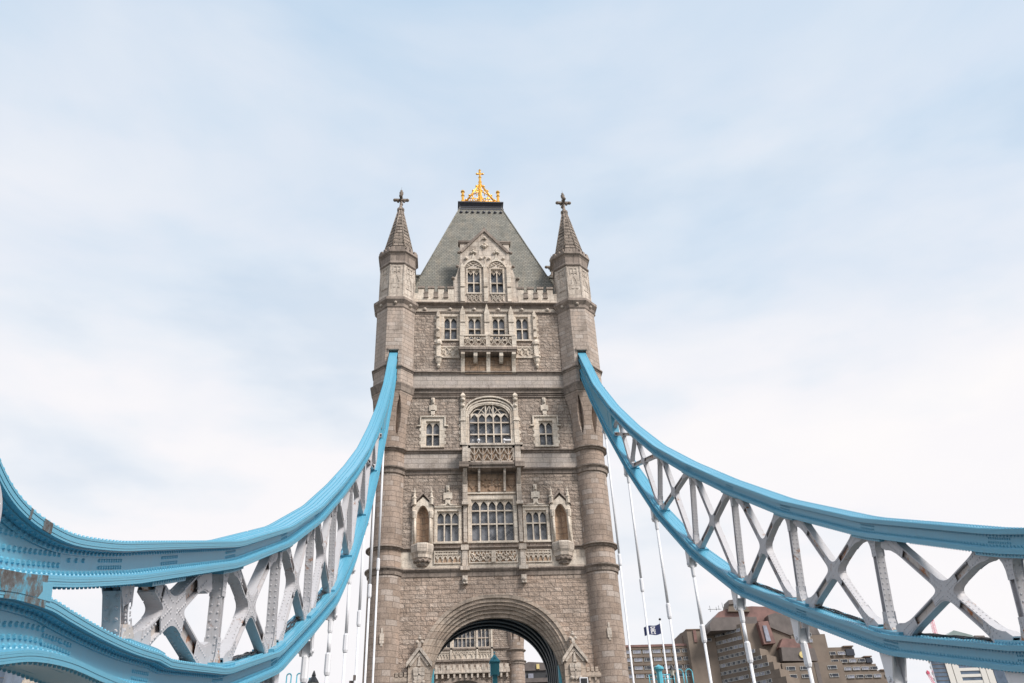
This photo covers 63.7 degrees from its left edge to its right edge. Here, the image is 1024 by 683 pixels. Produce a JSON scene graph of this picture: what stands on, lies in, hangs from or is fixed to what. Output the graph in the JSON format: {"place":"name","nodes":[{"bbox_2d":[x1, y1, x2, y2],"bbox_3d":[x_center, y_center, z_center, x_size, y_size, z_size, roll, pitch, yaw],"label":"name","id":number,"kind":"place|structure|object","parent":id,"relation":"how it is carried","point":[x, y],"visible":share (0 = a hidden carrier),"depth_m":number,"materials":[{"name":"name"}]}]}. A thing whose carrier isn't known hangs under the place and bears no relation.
{"place":"outdoors","nodes":[
{"label":"outdoors","id":0,"kind":"place"},
{"bbox_2d":[0,670,23,682],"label":"glass building","id":1,"kind":"structure","parent":0,"point":[5,677],"depth_m":275.59,"materials":[{"name":"blue glass"}]},
{"bbox_2d":[22,678,33,682],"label":"stone building","id":2,"kind":"structure","parent":0,"point":[25,680],"depth_m":272.01,"materials":[{"name":"beige stone"}]},
{"bbox_2d":[286,673,300,682],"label":"ladder hoops","id":3,"kind":"object","parent":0,"point":[291,677],"visible":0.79,"depth_m":37.09,"materials":[{"name":"teal paint"}]},
{"bbox_2d":[0,0,1023,682],"label":"sky","id":4,"kind":"structure","parent":0,"point":[799,224],"materials":[{"name":"white"}]},
{"bbox_2d":[525,662,547,682],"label":"dark building","id":5,"kind":"structure","parent":0,"point":[535,672],"depth_m":285.00,"materials":[{"name":"concrete"}]},
{"bbox_2d":[644,618,668,682],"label":"flagpole","id":6,"kind":"object","parent":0,"point":[655,630],"visible":0.91,"depth_m":147.44,"materials":[{"name":"metal"}]},
{"bbox_2d":[669,664,674,682],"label":"street lamp","id":7,"kind":"object","parent":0,"point":[671,669],"visible":1,"depth_m":68.99,"materials":[{"name":"black metal"}]},
{"bbox_2d":[676,669,693,682],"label":"ladder hoops","id":8,"kind":"object","parent":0,"point":[686,675],"visible":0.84,"depth_m":69.00,"materials":[{"name":"teal paint"}]},
{"bbox_2d":[626,600,887,682],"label":"hotel building","id":9,"kind":"structure","parent":0,"point":[776,651],"depth_m":239.80,"materials":[{"name":"concrete"}]},
{"bbox_2d":[633,650,640,653],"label":"window","id":10,"kind":"structure","parent":9,"relation":"in","point":[634,651],"depth_m":242.27,"materials":[{"name":"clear glass"}]},
{"bbox_2d":[634,658,642,661],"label":"window","id":11,"kind":"structure","parent":9,"relation":"in","point":[635,659],"depth_m":241.04,"materials":[{"name":"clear glass"}]},
{"bbox_2d":[634,666,642,669],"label":"window","id":12,"kind":"structure","parent":9,"relation":"in","point":[636,667],"depth_m":239.89,"materials":[{"name":"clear glass"}]},
{"bbox_2d":[636,674,644,677],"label":"window","id":13,"kind":"structure","parent":9,"relation":"in","point":[637,675],"depth_m":238.72,"materials":[{"name":"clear glass"}]},
{"bbox_2d":[652,649,660,652],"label":"window","id":14,"kind":"structure","parent":9,"relation":"in","point":[655,650],"depth_m":242.78,"materials":[{"name":"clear glass"}]},
{"bbox_2d":[654,657,661,660],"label":"window","id":15,"kind":"structure","parent":9,"relation":"in","point":[656,658],"depth_m":241.60,"materials":[{"name":"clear glass"}]},
{"bbox_2d":[786,666,795,669],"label":"window","id":16,"kind":"structure","parent":9,"relation":"in","point":[792,667],"depth_m":230.19,"materials":[{"name":"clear glass"}]},
{"bbox_2d":[827,665,836,668],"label":"window","id":17,"kind":"structure","parent":9,"relation":"in","point":[829,666],"depth_m":231.21,"materials":[{"name":"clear glass"}]},
{"bbox_2d":[829,673,838,676],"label":"window","id":18,"kind":"structure","parent":9,"relation":"in","point":[831,674],"depth_m":230.03,"materials":[{"name":"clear glass"}]},
{"bbox_2d":[861,666,869,669],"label":"window","id":19,"kind":"structure","parent":9,"relation":"in","point":[863,667],"depth_m":243.85,"materials":[{"name":"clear glass"}]},
{"bbox_2d":[864,674,872,677],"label":"window","id":20,"kind":"structure","parent":9,"relation":"in","point":[866,675],"depth_m":242.72,"materials":[{"name":"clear glass"}]},
{"bbox_2d":[870,666,877,669],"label":"window","id":21,"kind":"structure","parent":9,"relation":"in","point":[871,667],"depth_m":244.03,"materials":[{"name":"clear glass"}]},
{"bbox_2d":[928,630,1007,682],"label":"office tower","id":22,"kind":"structure","parent":0,"point":[941,672],"depth_m":472.15,"materials":[{"name":"white glass"}]},
{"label":"road","id":23,"kind":"structure","parent":0,"visible":0},
{"bbox_2d":[489,652,499,682],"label":"lantern post","id":24,"kind":"object","parent":23,"relation":"on","point":[494,662],"visible":1,"depth_m":77.41,"materials":[{"name":"teal metal"}]},
{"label":"pier cabin","id":25,"kind":"object","parent":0,"visible":0},
{"bbox_2d":[654,665,663,682],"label":"bollard post","id":26,"kind":"object","parent":25,"relation":"on","point":[658,669],"visible":0.99,"depth_m":68.82,"materials":[{"name":"teal metal"}]},
{"bbox_2d":[648,674,674,682],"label":"railing","id":27,"kind":"object","parent":25,"relation":"on","point":[669,678],"visible":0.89,"depth_m":68.79,"materials":[{"name":"metal"}]},
{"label":"pier foundation","id":28,"kind":"structure","parent":0,"visible":0},
{"bbox_2d":[434,629,525,682],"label":"stone tower","id":29,"kind":"structure","parent":28,"relation":"on","point":[465,658],"depth_m":132.29,"materials":[{"name":"stone"}]},
{"bbox_2d":[452,631,475,647],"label":"window","id":30,"kind":"structure","parent":29,"relation":"in","point":[468,640],"depth_m":134.01,"materials":[{"name":"glass"}]},
{"bbox_2d":[478,629,490,646],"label":"window","id":31,"kind":"structure","parent":29,"relation":"in","point":[484,636],"depth_m":134.44,"materials":[{"name":"glass"}]},
{"bbox_2d":[362,169,629,682],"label":"stone tower","id":32,"kind":"structure","parent":28,"relation":"on","point":[485,328],"depth_m":68.81,"materials":[{"name":"brown stone"}]},
{"bbox_2d":[0,351,397,682],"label":"suspension chain","id":33,"kind":"object","parent":32,"relation":"attached to","point":[45,637],"visible":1,"depth_m":13.52,"materials":[{"name":"blue paint"}]},
{"bbox_2d":[260,674,278,682],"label":"hanger rod","id":34,"kind":"object","parent":33,"relation":"hanging from","point":[274,679],"visible":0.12,"depth_m":21.21,"materials":[{"name":"white metal"}]},
{"bbox_2d":[298,634,314,682],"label":"hanger rod","id":35,"kind":"object","parent":33,"relation":"hanging from","point":[305,652],"visible":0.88,"depth_m":26.82,"materials":[{"name":"white metal"}]},
{"bbox_2d":[324,604,337,682],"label":"hanger rod","id":36,"kind":"object","parent":33,"relation":"hanging from","point":[332,616],"visible":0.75,"depth_m":32.33,"materials":[{"name":"white metal"}]},
{"bbox_2d":[342,567,355,682],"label":"hanger rod","id":37,"kind":"object","parent":33,"relation":"hanging from","point":[345,642],"visible":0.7,"depth_m":38.07,"materials":[{"name":"white metal"}]},
{"bbox_2d":[354,522,368,682],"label":"hanger rod","id":38,"kind":"object","parent":33,"relation":"hanging from","point":[359,613],"visible":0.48,"depth_m":44.01,"materials":[{"name":"white metal"}]},
{"bbox_2d":[364,492,375,682],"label":"hanger rod","id":39,"kind":"object","parent":33,"relation":"hanging from","point":[369,584],"visible":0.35,"depth_m":50.04,"materials":[{"name":"white metal"}]},
{"bbox_2d":[372,449,384,682],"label":"hanger rod","id":40,"kind":"object","parent":33,"relation":"hanging from","point":[378,556],"visible":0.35,"depth_m":56.36,"materials":[{"name":"white metal"}]},
{"bbox_2d":[421,416,443,447],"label":"window","id":41,"kind":"structure","parent":32,"relation":"in","point":[432,428],"depth_m":70.15,"materials":[{"name":"stone"}]},
{"bbox_2d":[434,506,461,543],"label":"window","id":42,"kind":"structure","parent":32,"relation":"in","point":[447,519],"depth_m":65.92,"materials":[{"name":"glass"}]},
{"bbox_2d":[441,314,459,340],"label":"window","id":43,"kind":"structure","parent":32,"relation":"in","point":[450,323],"depth_m":76.10,"materials":[{"name":"stone"}]},
{"bbox_2d":[465,314,484,340],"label":"window","id":44,"kind":"structure","parent":32,"relation":"in","point":[474,323],"depth_m":76.47,"materials":[{"name":"stone"}]},
{"bbox_2d":[459,392,520,442],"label":"arched window","id":45,"kind":"structure","parent":32,"relation":"in","point":[489,421],"depth_m":71.15,"materials":[{"name":"stone"}]},
{"bbox_2d":[468,492,518,543],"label":"window","id":46,"kind":"structure","parent":32,"relation":"in","point":[491,518],"depth_m":66.55,"materials":[{"name":"glass"}]},
{"bbox_2d":[489,314,507,340],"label":"window","id":47,"kind":"structure","parent":32,"relation":"in","point":[498,322],"depth_m":76.66,"materials":[{"name":"stone"}]},
{"bbox_2d":[514,314,532,340],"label":"window","id":48,"kind":"structure","parent":32,"relation":"in","point":[522,322],"depth_m":76.67,"materials":[{"name":"stone"}]},
{"bbox_2d":[522,504,551,542],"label":"window","id":49,"kind":"structure","parent":32,"relation":"in","point":[536,523],"depth_m":66.49,"materials":[{"name":"stone"}]},
{"bbox_2d":[534,415,558,446],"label":"window","id":50,"kind":"structure","parent":32,"relation":"in","point":[545,426],"depth_m":70.95,"materials":[{"name":"stone"}]},
{"bbox_2d":[577,352,1023,672],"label":"suspension chain","id":51,"kind":"object","parent":32,"relation":"attached to","point":[1001,648],"visible":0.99,"depth_m":25.70,"materials":[{"name":"blue paint"}]},
{"bbox_2d":[601,425,634,682],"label":"hanger rod","id":52,"kind":"object","parent":51,"relation":"hanging from","point":[617,540],"visible":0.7,"depth_m":57.98,"materials":[{"name":"white metal"}]},
{"bbox_2d":[623,467,654,682],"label":"hanger rod","id":53,"kind":"object","parent":51,"relation":"hanging from","point":[638,558],"visible":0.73,"depth_m":51.72,"materials":[{"name":"white metal"}]},
{"bbox_2d":[650,509,679,682],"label":"hanger rod","id":54,"kind":"object","parent":51,"relation":"hanging from","point":[654,519],"visible":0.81,"depth_m":45.63,"materials":[{"name":"white metal"}]},
{"bbox_2d":[685,551,712,682],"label":"hanger rod","id":55,"kind":"object","parent":51,"relation":"hanging from","point":[691,563],"visible":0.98,"depth_m":39.69,"materials":[{"name":"white metal"}]},
{"bbox_2d":[731,590,755,682],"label":"hanger rod","id":56,"kind":"object","parent":51,"relation":"hanging from","point":[739,605],"visible":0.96,"depth_m":33.90,"materials":[{"name":"white metal"}]},
{"bbox_2d":[790,618,813,682],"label":"hanger rod","id":57,"kind":"object","parent":51,"relation":"hanging from","point":[802,636],"visible":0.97,"depth_m":28.23,"materials":[{"name":"white metal"}]},
{"bbox_2d":[879,652,906,682],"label":"hanger rod","id":58,"kind":"object","parent":51,"relation":"hanging from","point":[895,669],"visible":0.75,"depth_m":22.44,"materials":[{"name":"white metal"}]},
{"bbox_2d":[1004,671,1023,682],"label":"hanger rod","id":59,"kind":"object","parent":51,"relation":"hanging from","point":[1014,677],"visible":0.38,"depth_m":17.53,"materials":[{"name":"white metal"}]},
{"bbox_2d":[579,677,587,682],"bbox_3d":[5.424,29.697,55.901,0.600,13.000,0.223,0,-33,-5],"label":"traffic sign","id":60,"kind":"object","parent":28,"relation":"on","point":[583,679],"visible":1,"depth_m":59.22,"materials":[{"name":"metal"}]},
{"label":"pavement","id":61,"kind":"structure","parent":0,"visible":0},
{"bbox_2d":[307,671,318,682],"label":"street lamp","id":62,"kind":"object","parent":61,"relation":"on","point":[313,679],"visible":1,"depth_m":37.00,"materials":[{"name":"black metal"}]},
{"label":"tower crane","id":63,"kind":"object","parent":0,"visible":0},
{"bbox_2d":[926,670,934,682],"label":"tower crane","id":64,"kind":"object","parent":63,"relation":"attached to","point":[928,674],"visible":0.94,"depth_m":528.04,"materials":[{"name":"red metal"}]}
]}

